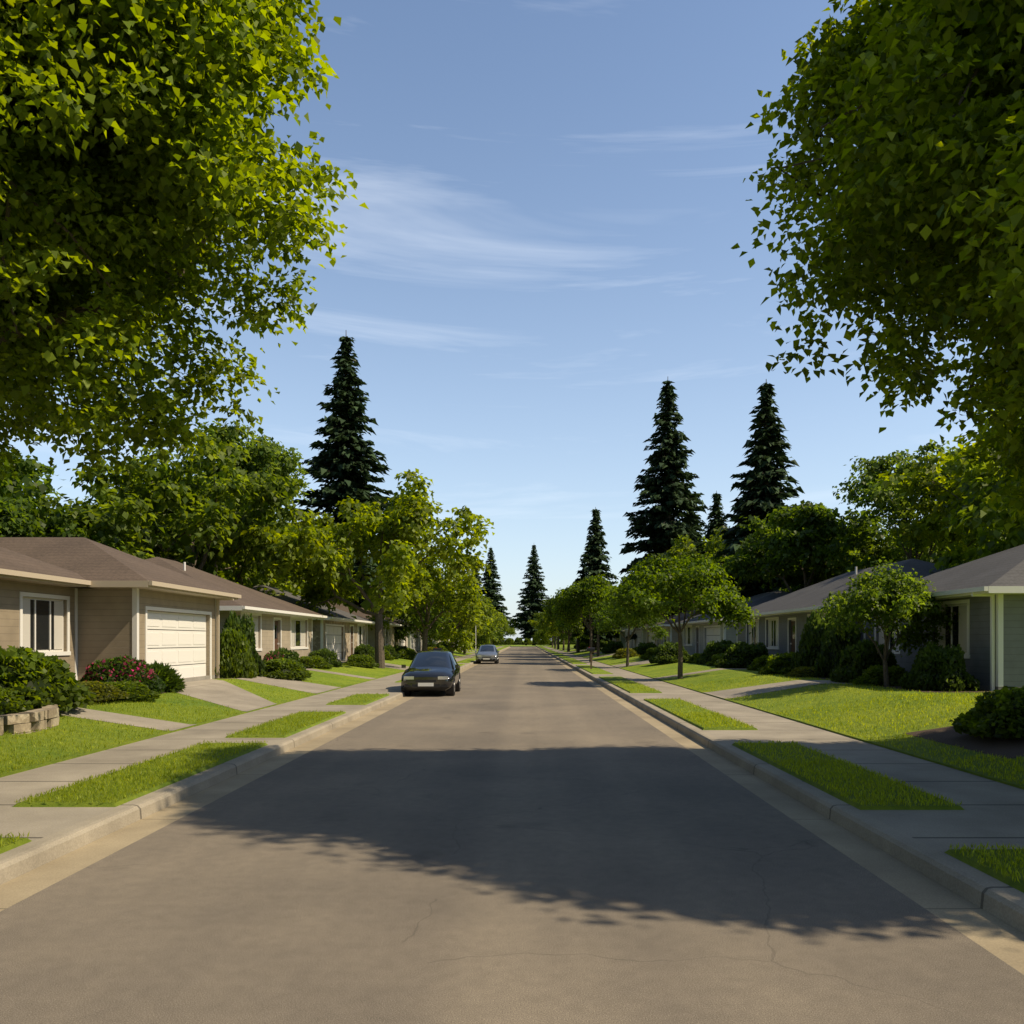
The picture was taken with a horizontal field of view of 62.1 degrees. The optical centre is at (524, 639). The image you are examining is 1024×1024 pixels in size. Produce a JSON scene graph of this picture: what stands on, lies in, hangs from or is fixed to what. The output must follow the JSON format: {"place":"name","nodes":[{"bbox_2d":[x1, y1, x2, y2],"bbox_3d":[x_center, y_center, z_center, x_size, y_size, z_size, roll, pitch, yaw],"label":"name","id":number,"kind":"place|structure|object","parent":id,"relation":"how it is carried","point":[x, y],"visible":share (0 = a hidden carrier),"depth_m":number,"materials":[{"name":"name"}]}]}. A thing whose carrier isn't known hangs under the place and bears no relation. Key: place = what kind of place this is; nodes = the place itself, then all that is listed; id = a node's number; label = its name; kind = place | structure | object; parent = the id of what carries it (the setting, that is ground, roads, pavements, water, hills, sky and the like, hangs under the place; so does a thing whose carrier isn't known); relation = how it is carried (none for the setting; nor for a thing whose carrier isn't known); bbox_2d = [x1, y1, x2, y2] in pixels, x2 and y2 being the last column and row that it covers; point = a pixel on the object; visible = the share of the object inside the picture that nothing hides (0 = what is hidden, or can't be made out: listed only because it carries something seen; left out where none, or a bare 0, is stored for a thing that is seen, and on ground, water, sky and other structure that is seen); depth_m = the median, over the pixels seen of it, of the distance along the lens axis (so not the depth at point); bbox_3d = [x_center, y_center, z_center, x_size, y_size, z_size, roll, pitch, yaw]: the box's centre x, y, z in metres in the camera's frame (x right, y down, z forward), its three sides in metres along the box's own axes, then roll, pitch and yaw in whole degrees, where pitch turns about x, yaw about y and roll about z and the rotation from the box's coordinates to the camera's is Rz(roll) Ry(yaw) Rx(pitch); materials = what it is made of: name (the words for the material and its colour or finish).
{"place":"outdoors","nodes":[
{"label":"outdoors","id":0,"kind":"place"},
{"bbox_2d":[0,647,501,854],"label":"sidewalk","id":1,"kind":"structure","parent":0,"point":[39,822],"depth_m":12.45,"materials":[{"name":"concrete"}]},
{"bbox_2d":[0,646,508,853],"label":"turf strips","id":2,"kind":"object","parent":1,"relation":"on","point":[22,841],"visible":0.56,"depth_m":11.43,"materials":[{"name":"green plant"}]},
{"bbox_2d":[0,0,1003,639],"label":"sky","id":3,"kind":"structure","parent":0,"point":[555,193],"materials":[{"name":"blue"}]},
{"bbox_2d":[0,647,1023,1023],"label":"road","id":4,"kind":"structure","parent":0,"point":[524,835],"depth_m":6.11,"materials":[{"name":"grey asphalt"}]},
{"bbox_2d":[401,650,460,695],"bbox_3d":[-3.300,1.175,30.305,2.000,1.590,4.070,0,0,0],"label":"black hatchback car","id":5,"kind":"object","parent":4,"relation":"on","point":[434,670],"visible":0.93,"depth_m":28.83,"materials":[{"name":"black paint"}]},
{"bbox_2d":[475,645,498,663],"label":"silver sedan","id":6,"kind":"object","parent":4,"relation":"on","point":[487,653],"visible":0.98,"depth_m":67.43,"materials":[{"name":"grey paint"}]},
{"bbox_2d":[536,647,1023,974],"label":"gutter pan","id":7,"kind":"object","parent":4,"relation":"on","point":[997,937],"visible":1,"depth_m":7.29,"materials":[{"name":"concrete"}]},
{"bbox_2d":[0,640,1023,789],"bbox_3d":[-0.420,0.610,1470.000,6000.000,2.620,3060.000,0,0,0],"label":"ground","id":8,"kind":"structure","parent":0,"point":[654,670],"depth_m":18.80,"materials":[{"name":"green plant"}]},
{"bbox_2d":[0,704,58,734],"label":"stone retaining wall","id":9,"kind":"structure","parent":8,"relation":"on","point":[28,721],"depth_m":14.04,"materials":[{"name":"beige stone"}]},
{"bbox_2d":[0,449,66,512],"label":"tree","id":10,"kind":"object","parent":8,"relation":"on","point":[33,486],"visible":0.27,"depth_m":48.65,"materials":[{"name":"green plant"}]},
{"bbox_2d":[0,547,90,679],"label":"house","id":11,"kind":"structure","parent":8,"relation":"on","point":[38,605],"depth_m":21.09,"materials":[{"name":"beige"}]},
{"bbox_2d":[0,495,130,549],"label":"maple tree","id":12,"kind":"object","parent":8,"relation":"on","point":[18,518],"visible":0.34,"depth_m":38.88,"materials":[{"name":"green plant"}]},
{"bbox_2d":[0,537,240,681],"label":"house","id":13,"kind":"structure","parent":8,"relation":"on","point":[139,608],"depth_m":24.16,"materials":[{"name":"beige"}]},
{"bbox_2d":[79,654,166,692],"bbox_3d":[-9.893,0.840,20.781,2.090,1.014,2.418,0,0,0],"label":"flowering shrub","id":14,"kind":"object","parent":8,"relation":"on","point":[120,668],"visible":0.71,"depth_m":20.40,"materials":[{"name":"green plant"}]},
{"bbox_2d":[146,659,187,692],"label":"shrub","id":15,"kind":"object","parent":8,"relation":"on","point":[174,683],"visible":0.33,"depth_m":22.12,"materials":[{"name":"green plant"}]},
{"bbox_2d":[29,429,314,586],"bbox_3d":[-19.943,-4.452,46.685,15.931,12.326,16.226,0,0,37],"label":"tree","id":16,"kind":"object","parent":8,"relation":"on","point":[142,519],"visible":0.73,"depth_m":43.15,"materials":[{"name":"green plant"}]},
{"bbox_2d":[0,0,368,481],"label":"tree","id":17,"kind":"object","parent":8,"relation":"on","point":[135,176],"visible":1,"depth_m":10.16,"materials":[{"name":"green plant"}]},
{"bbox_2d":[145,557,326,659],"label":"house","id":18,"kind":"structure","parent":8,"relation":"on","point":[280,623],"depth_m":37.46,"materials":[{"name":"beige"}]},
{"bbox_2d":[215,627,258,678],"bbox_3d":[-10.087,0.494,29.394,1.740,1.898,1.718,0,0,-37],"label":"shrub","id":19,"kind":"object","parent":8,"relation":"on","point":[237,659],"visible":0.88,"depth_m":29.02,"materials":[{"name":"green plant"}]},
{"bbox_2d":[138,458,336,596],"bbox_3d":[-19.866,-5.428,56.096,15.484,14.300,15.877,0,0,-7],"label":"tree","id":20,"kind":"object","parent":8,"relation":"on","point":[241,571],"visible":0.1,"depth_m":53.95,"materials":[{"name":"green plant"}]},
{"bbox_2d":[169,417,308,585],"bbox_3d":[-20.997,-6.857,60.712,10.131,16.997,11.899,0,0,0],"label":"poplar tree","id":21,"kind":"object","parent":8,"relation":"on","point":[269,457],"visible":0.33,"depth_m":59.50,"materials":[{"name":"green plant"}]},
{"bbox_2d":[222,609,264,676],"bbox_3d":[-10.326,0.184,30.564,1.924,2.602,1.945,0,0,-45],"label":"shrub","id":22,"kind":"object","parent":8,"relation":"on","point":[244,625],"visible":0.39,"depth_m":30.44,"materials":[{"name":"green plant"}]},
{"bbox_2d":[0,646,509,884],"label":"kerb","id":23,"kind":"structure","parent":8,"relation":"on","point":[20,861],"depth_m":9.21,"materials":[{"name":"concrete"}]},
{"bbox_2d":[0,647,510,911],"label":"gutter pan","id":24,"kind":"object","parent":8,"relation":"on","point":[25,885],"visible":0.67,"depth_m":8.71,"materials":[{"name":"concrete"}]},
{"bbox_2d":[263,650,284,661],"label":"shrub","id":25,"kind":"object","parent":8,"relation":"on","point":[273,655],"visible":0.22,"depth_m":33.12,"materials":[{"name":"green plant"}]},
{"bbox_2d":[257,657,312,679],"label":"shrub","id":26,"kind":"object","parent":8,"relation":"on","point":[284,668],"visible":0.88,"depth_m":30.97,"materials":[{"name":"green plant"}]},
{"bbox_2d":[207,519,363,603],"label":"tree","id":27,"kind":"object","parent":8,"relation":"on","point":[302,584],"visible":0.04,"depth_m":65.49,"materials":[{"name":"green plant"}]},
{"bbox_2d":[269,647,306,669],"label":"shrub","id":28,"kind":"object","parent":8,"relation":"on","point":[288,653],"visible":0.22,"depth_m":35.31,"materials":[{"name":"green plant"}]},
{"bbox_2d":[252,585,374,660],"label":"house","id":29,"kind":"structure","parent":8,"relation":"on","point":[343,634],"depth_m":52.09,"materials":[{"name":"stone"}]},
{"bbox_2d":[300,655,332,668],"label":"shrub","id":30,"kind":"object","parent":8,"relation":"on","point":[317,662],"visible":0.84,"depth_m":39.20,"materials":[{"name":"green plant"}]},
{"bbox_2d":[309,648,342,666],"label":"shrub","id":31,"kind":"object","parent":8,"relation":"on","point":[329,656],"visible":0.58,"depth_m":41.82,"materials":[{"name":"green plant"}]},
{"bbox_2d":[276,336,393,617],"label":"fir tree","id":32,"kind":"object","parent":8,"relation":"on","point":[344,457],"visible":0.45,"depth_m":76.98,"materials":[{"name":"green plant"}]},
{"bbox_2d":[342,654,379,667],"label":"shrub","id":33,"kind":"object","parent":8,"relation":"on","point":[363,661],"visible":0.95,"depth_m":45.05,"materials":[{"name":"green plant"}]},
{"bbox_2d":[349,643,374,659],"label":"shrub","id":34,"kind":"object","parent":8,"relation":"on","point":[363,649],"visible":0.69,"depth_m":54.03,"materials":[{"name":"green plant"}]},
{"bbox_2d":[237,468,494,668],"bbox_3d":[-8.843,-3.885,47.053,12.346,11.531,12.040,0,0,28],"label":"maple tree","id":35,"kind":"object","parent":8,"relation":"on","point":[402,525],"visible":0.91,"depth_m":46.38,"materials":[{"name":"green plant"}]},
{"bbox_2d":[325,599,407,648],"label":"house","id":36,"kind":"structure","parent":8,"relation":"on","point":[389,636],"depth_m":67.85,"materials":[{"name":"beige"}]},
{"bbox_2d":[384,644,400,658],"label":"shrub","id":37,"kind":"object","parent":8,"relation":"on","point":[390,648],"visible":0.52,"depth_m":60.15,"materials":[{"name":"green plant"}]},
{"bbox_2d":[396,649,415,659],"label":"shrub","id":38,"kind":"object","parent":8,"relation":"on","point":[407,654],"visible":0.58,"depth_m":62.94,"materials":[{"name":"green plant"}]},
{"bbox_2d":[408,629,421,652],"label":"house","id":39,"kind":"structure","parent":8,"relation":"on","point":[415,644],"depth_m":87.94,"materials":[{"name":"grey"}]},
{"bbox_2d":[394,602,451,644],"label":"tree","id":40,"kind":"object","parent":8,"relation":"on","point":[400,633],"visible":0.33,"depth_m":71.93,"materials":[{"name":"green plant"}]},
{"bbox_2d":[362,542,493,652],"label":"tree","id":41,"kind":"object","parent":8,"relation":"on","point":[430,589],"visible":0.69,"depth_m":63.23,"materials":[{"name":"green plant"}]},
{"bbox_2d":[59,647,851,730],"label":"driveways","id":42,"kind":"structure","parent":8,"relation":"on","point":[223,693],"depth_m":24.85,"materials":[{"name":"concrete"}]},
{"bbox_2d":[418,591,505,653],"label":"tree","id":43,"kind":"object","parent":8,"relation":"on","point":[490,613],"visible":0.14,"depth_m":84.95,"materials":[{"name":"green plant"}]},
{"bbox_2d":[443,607,498,653],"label":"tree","id":44,"kind":"object","parent":8,"relation":"on","point":[479,634],"visible":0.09,"depth_m":98.65,"materials":[{"name":"green plant"}]},
{"bbox_2d":[477,548,511,644],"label":"fir tree","id":45,"kind":"object","parent":8,"relation":"on","point":[490,585],"visible":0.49,"depth_m":199.24,"materials":[{"name":"green plant"}]},
{"bbox_2d":[489,615,516,644],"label":"tree","id":46,"kind":"object","parent":8,"relation":"on","point":[510,631],"visible":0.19,"depth_m":183.13,"materials":[{"name":"green plant"}]},
{"bbox_2d":[0,673,1023,882],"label":"grass","id":47,"kind":"structure","parent":8,"relation":"on","point":[199,762],"depth_m":12.44,"materials":[{"name":"green plant"}]},
{"bbox_2d":[512,545,549,645],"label":"fir tree","id":48,"kind":"object","parent":8,"relation":"on","point":[533,598],"visible":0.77,"depth_m":244.81,"materials":[{"name":"green plant"}]},
{"bbox_2d":[528,620,555,648],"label":"tree","id":49,"kind":"object","parent":8,"relation":"on","point":[543,639],"visible":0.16,"depth_m":172.27,"materials":[{"name":"green plant"}]},
{"bbox_2d":[533,612,567,648],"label":"tree","id":50,"kind":"object","parent":8,"relation":"on","point":[539,619],"visible":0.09,"depth_m":155.95,"materials":[{"name":"green plant"}]},
{"bbox_2d":[92,660,1023,758],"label":"mulch beds","id":51,"kind":"object","parent":8,"relation":"on","point":[1003,747],"visible":0.15,"depth_m":13.15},
{"bbox_2d":[0,645,96,711],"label":"shrub","id":52,"kind":"object","parent":51,"relation":"on","point":[37,679],"visible":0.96,"depth_m":15.88,"materials":[{"name":"green plant"}]},
{"bbox_2d":[79,681,129,700],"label":"golden shrub","id":53,"kind":"object","parent":51,"relation":"on","point":[103,690],"visible":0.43,"depth_m":18.50,"materials":[{"name":"green plant"}]},
{"bbox_2d":[105,680,161,700],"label":"shrub","id":54,"kind":"object","parent":51,"relation":"on","point":[140,691],"visible":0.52,"depth_m":19.50,"materials":[{"name":"green plant"}]},
{"bbox_2d":[790,608,836,670],"bbox_3d":[10.863,0.143,31.164,2.117,2.695,2.139,0,0,-29],"label":"shrub","id":55,"kind":"object","parent":51,"relation":"on","point":[810,647],"visible":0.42,"depth_m":30.86,"materials":[{"name":"green plant"}]},
{"bbox_2d":[814,619,860,677],"bbox_3d":[10.949,0.266,29.520,1.945,2.416,1.924,0,0,-21],"label":"shrub","id":56,"kind":"object","parent":51,"relation":"on","point":[827,661],"visible":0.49,"depth_m":29.13,"materials":[{"name":"green plant"}]},
{"bbox_2d":[898,641,979,691],"bbox_3d":[10.850,0.716,22.277,1.924,1.394,2.139,0,0,1],"label":"shrub","id":57,"kind":"object","parent":51,"relation":"on","point":[937,668],"visible":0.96,"depth_m":21.81,"materials":[{"name":"green plant"}]},
{"bbox_2d":[949,686,1023,739],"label":"shrub","id":58,"kind":"object","parent":51,"relation":"on","point":[999,714],"visible":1,"depth_m":12.95,"materials":[{"name":"green plant"}]},
{"bbox_2d":[548,621,574,650],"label":"tree","id":59,"kind":"object","parent":8,"relation":"on","point":[564,637],"visible":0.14,"depth_m":136.95,"materials":[{"name":"green plant"}]},
{"bbox_2d":[541,610,599,651],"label":"tree","id":60,"kind":"object","parent":8,"relation":"on","point":[555,633],"visible":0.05,"depth_m":122.14,"materials":[{"name":"green plant"}]},
{"bbox_2d":[540,588,613,652],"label":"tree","id":61,"kind":"object","parent":8,"relation":"on","point":[551,618],"visible":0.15,"depth_m":107.41,"materials":[{"name":"green plant"}]},
{"bbox_2d":[554,610,621,653],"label":"tree","id":62,"kind":"object","parent":8,"relation":"on","point":[559,626],"visible":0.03,"depth_m":91.14,"materials":[{"name":"green plant"}]},
{"bbox_2d":[550,573,632,661],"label":"street tree","id":63,"kind":"object","parent":8,"relation":"on","point":[593,590],"visible":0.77,"depth_m":66.51,"materials":[{"name":"green plant"}]},
{"bbox_2d":[550,581,637,656],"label":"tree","id":64,"kind":"object","parent":8,"relation":"on","point":[585,613],"visible":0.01,"depth_m":81.04,"materials":[{"name":"green plant"}]},
{"bbox_2d":[568,507,621,649],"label":"fir tree","id":65,"kind":"object","parent":8,"relation":"on","point":[593,559],"visible":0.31,"depth_m":106.34,"materials":[{"name":"green plant"}]},
{"bbox_2d":[601,640,623,653],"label":"shrub","id":66,"kind":"object","parent":8,"relation":"on","point":[613,646],"visible":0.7,"depth_m":85.36,"materials":[{"name":"green plant"}]},
{"bbox_2d":[612,648,639,657],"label":"shrub","id":67,"kind":"object","parent":8,"relation":"on","point":[620,653],"visible":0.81,"depth_m":67.45,"materials":[{"name":"green plant"}]},
{"bbox_2d":[590,595,668,666],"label":"street tree","id":68,"kind":"object","parent":8,"relation":"on","point":[610,623],"visible":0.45,"depth_m":52.94,"materials":[{"name":"green plant"}]},
{"bbox_2d":[636,642,655,654],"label":"shrub","id":69,"kind":"object","parent":8,"relation":"on","point":[643,648],"visible":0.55,"depth_m":71.49,"materials":[{"name":"green plant"}]},
{"bbox_2d":[620,611,672,648],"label":"house","id":70,"kind":"structure","parent":8,"relation":"on","point":[641,636],"depth_m":92.84,"materials":[{"name":"beige"}]},
{"bbox_2d":[618,380,708,641],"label":"fir tree","id":71,"kind":"object","parent":8,"relation":"on","point":[668,491],"visible":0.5,"depth_m":91.80,"materials":[{"name":"green plant"}]},
{"bbox_2d":[649,641,690,663],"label":"shrub","id":72,"kind":"object","parent":8,"relation":"on","point":[665,653],"visible":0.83,"depth_m":49.37,"materials":[{"name":"green plant"}]},
{"bbox_2d":[640,608,708,646],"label":"house","id":73,"kind":"structure","parent":8,"relation":"on","point":[672,635],"depth_m":72.93,"materials":[{"name":"beige"}]},
{"bbox_2d":[603,553,760,678],"bbox_3d":[6.330,-0.880,35.904,6.305,5.626,6.228,0,0,33],"label":"street tree","id":74,"kind":"object","parent":8,"relation":"on","point":[708,587],"visible":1,"depth_m":35.08,"materials":[{"name":"green plant"}]},
{"bbox_2d":[656,525,744,613],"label":"tree","id":75,"kind":"object","parent":8,"relation":"on","point":[683,549],"visible":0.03,"depth_m":85.01,"materials":[{"name":"green plant"}]},
{"bbox_2d":[694,640,733,664],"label":"shrub","id":76,"kind":"object","parent":8,"relation":"on","point":[710,651],"visible":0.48,"depth_m":44.83,"materials":[{"name":"green plant"}]},
{"bbox_2d":[703,491,728,540],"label":"fir tree","id":77,"kind":"object","parent":8,"relation":"on","point":[716,513],"visible":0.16,"depth_m":117.61,"materials":[{"name":"green plant"}]},
{"bbox_2d":[672,590,788,655],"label":"house","id":78,"kind":"structure","parent":8,"relation":"on","point":[699,635],"depth_m":57.29,"materials":[{"name":"grey"}]},
{"bbox_2d":[714,641,768,667],"bbox_3d":[10.386,0.716,39.745,3.112,1.394,2.887,0,0,32],"label":"shrub","id":79,"kind":"object","parent":8,"relation":"on","point":[740,654],"visible":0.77,"depth_m":39.20,"materials":[{"name":"green plant"}]},
{"bbox_2d":[698,379,808,610],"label":"fir tree","id":80,"kind":"object","parent":8,"relation":"on","point":[763,492],"visible":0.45,"depth_m":68.42,"materials":[{"name":"green plant"}]},
{"bbox_2d":[746,655,768,670],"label":"shrub","id":81,"kind":"object","parent":8,"relation":"on","point":[757,663],"visible":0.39,"depth_m":36.10,"materials":[{"name":"green plant"}]},
{"bbox_2d":[675,541,850,611],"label":"tree","id":82,"kind":"object","parent":8,"relation":"on","point":[719,557],"visible":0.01,"depth_m":76.75,"materials":[{"name":"green plant"}]},
{"bbox_2d":[757,651,798,674],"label":"shrub","id":83,"kind":"object","parent":8,"relation":"on","point":[777,663],"visible":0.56,"depth_m":32.01,"materials":[{"name":"green plant"}]},
{"bbox_2d":[537,646,1023,932],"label":"kerb","id":84,"kind":"structure","parent":8,"relation":"on","point":[999,900],"depth_m":7.89,"materials":[{"name":"concrete"}]},
{"bbox_2d":[538,646,1023,892],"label":"turf strips","id":85,"kind":"object","parent":8,"relation":"on","point":[987,870],"visible":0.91,"depth_m":10.68,"materials":[{"name":"green plant"}]},
{"bbox_2d":[784,666,822,677],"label":"shrub","id":86,"kind":"object","parent":8,"relation":"on","point":[804,671],"visible":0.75,"depth_m":29.68,"materials":[{"name":"green plant"}]},
{"bbox_2d":[717,500,928,592],"bbox_3d":[19.661,-3.779,56.535,10.569,10.955,14.012,0,0,-20],"label":"tree","id":87,"kind":"object","parent":8,"relation":"on","point":[809,529],"visible":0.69,"depth_m":54.50,"materials":[{"name":"green plant"}]},
{"bbox_2d":[737,559,946,657],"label":"house","id":88,"kind":"structure","parent":8,"relation":"on","point":[778,627],"depth_m":39.39,"materials":[{"name":"grey"}]},
{"bbox_2d":[792,532,937,591],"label":"maple tree","id":89,"kind":"object","parent":8,"relation":"on","point":[881,545],"visible":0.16,"depth_m":55.13,"materials":[{"name":"green plant"}]},
{"bbox_2d":[829,638,907,682],"bbox_3d":[10.610,0.675,26.168,2.334,1.487,2.310,0,0,-6],"label":"shrub","id":90,"kind":"object","parent":8,"relation":"on","point":[858,659],"visible":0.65,"depth_m":25.78,"materials":[{"name":"green plant"}]},
{"bbox_2d":[731,0,1023,530],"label":"tree","id":91,"kind":"object","parent":8,"relation":"on","point":[922,108],"visible":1,"depth_m":8.93,"materials":[{"name":"green plant"}]},
{"bbox_2d":[851,664,904,685],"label":"shrub","id":92,"kind":"object","parent":8,"relation":"on","point":[872,675],"visible":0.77,"depth_m":24.24,"materials":[{"name":"green plant"}]},
{"bbox_2d":[813,559,959,685],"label":"ornamental tree","id":93,"kind":"object","parent":8,"relation":"on","point":[909,601],"visible":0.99,"depth_m":23.70,"materials":[{"name":"green plant"}]},
{"bbox_2d":[832,439,1008,565],"bbox_3d":[23.558,-5.003,49.189,10.709,13.134,9.118,0,0,16],"label":"poplar tree","id":94,"kind":"object","parent":8,"relation":"on","point":[880,497],"visible":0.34,"depth_m":49.61,"materials":[{"name":"green plant"}]},
{"bbox_2d":[864,544,1023,690],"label":"house","id":95,"kind":"structure","parent":8,"relation":"on","point":[983,597],"depth_m":22.36,"materials":[{"name":"grey"}]},
{"bbox_2d":[870,401,1020,556],"bbox_3d":[27.201,-5.358,41.154,15.322,14.150,15.710,0,0,-12],"label":"tree","id":96,"kind":"object","parent":8,"relation":"on","point":[931,524],"visible":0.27,"depth_m":44.97,"materials":[{"name":"green plant"}]},
{"bbox_2d":[929,529,1009,566],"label":"tree","id":97,"kind":"object","parent":8,"relation":"on","point":[971,547],"visible":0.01,"depth_m":61.10,"materials":[{"name":"green plant"}]},
{"bbox_2d":[929,426,1023,572],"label":"tree","id":98,"kind":"object","parent":8,"relation":"on","point":[977,486],"visible":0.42,"depth_m":32.05,"materials":[{"name":"green plant"}]},
{"bbox_2d":[545,647,1023,893],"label":"sidewalk","id":99,"kind":"structure","parent":0,"point":[992,812],"depth_m":10.74,"materials":[{"name":"concrete"}]},
{"label":"raised bed soil","id":100,"kind":"structure","parent":0,"visible":0},
{"bbox_2d":[0,686,33,714],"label":"shrub bed","id":101,"kind":"object","parent":100,"relation":"on","point":[8,705],"visible":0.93,"depth_m":14.63,"materials":[{"name":"green plant"}]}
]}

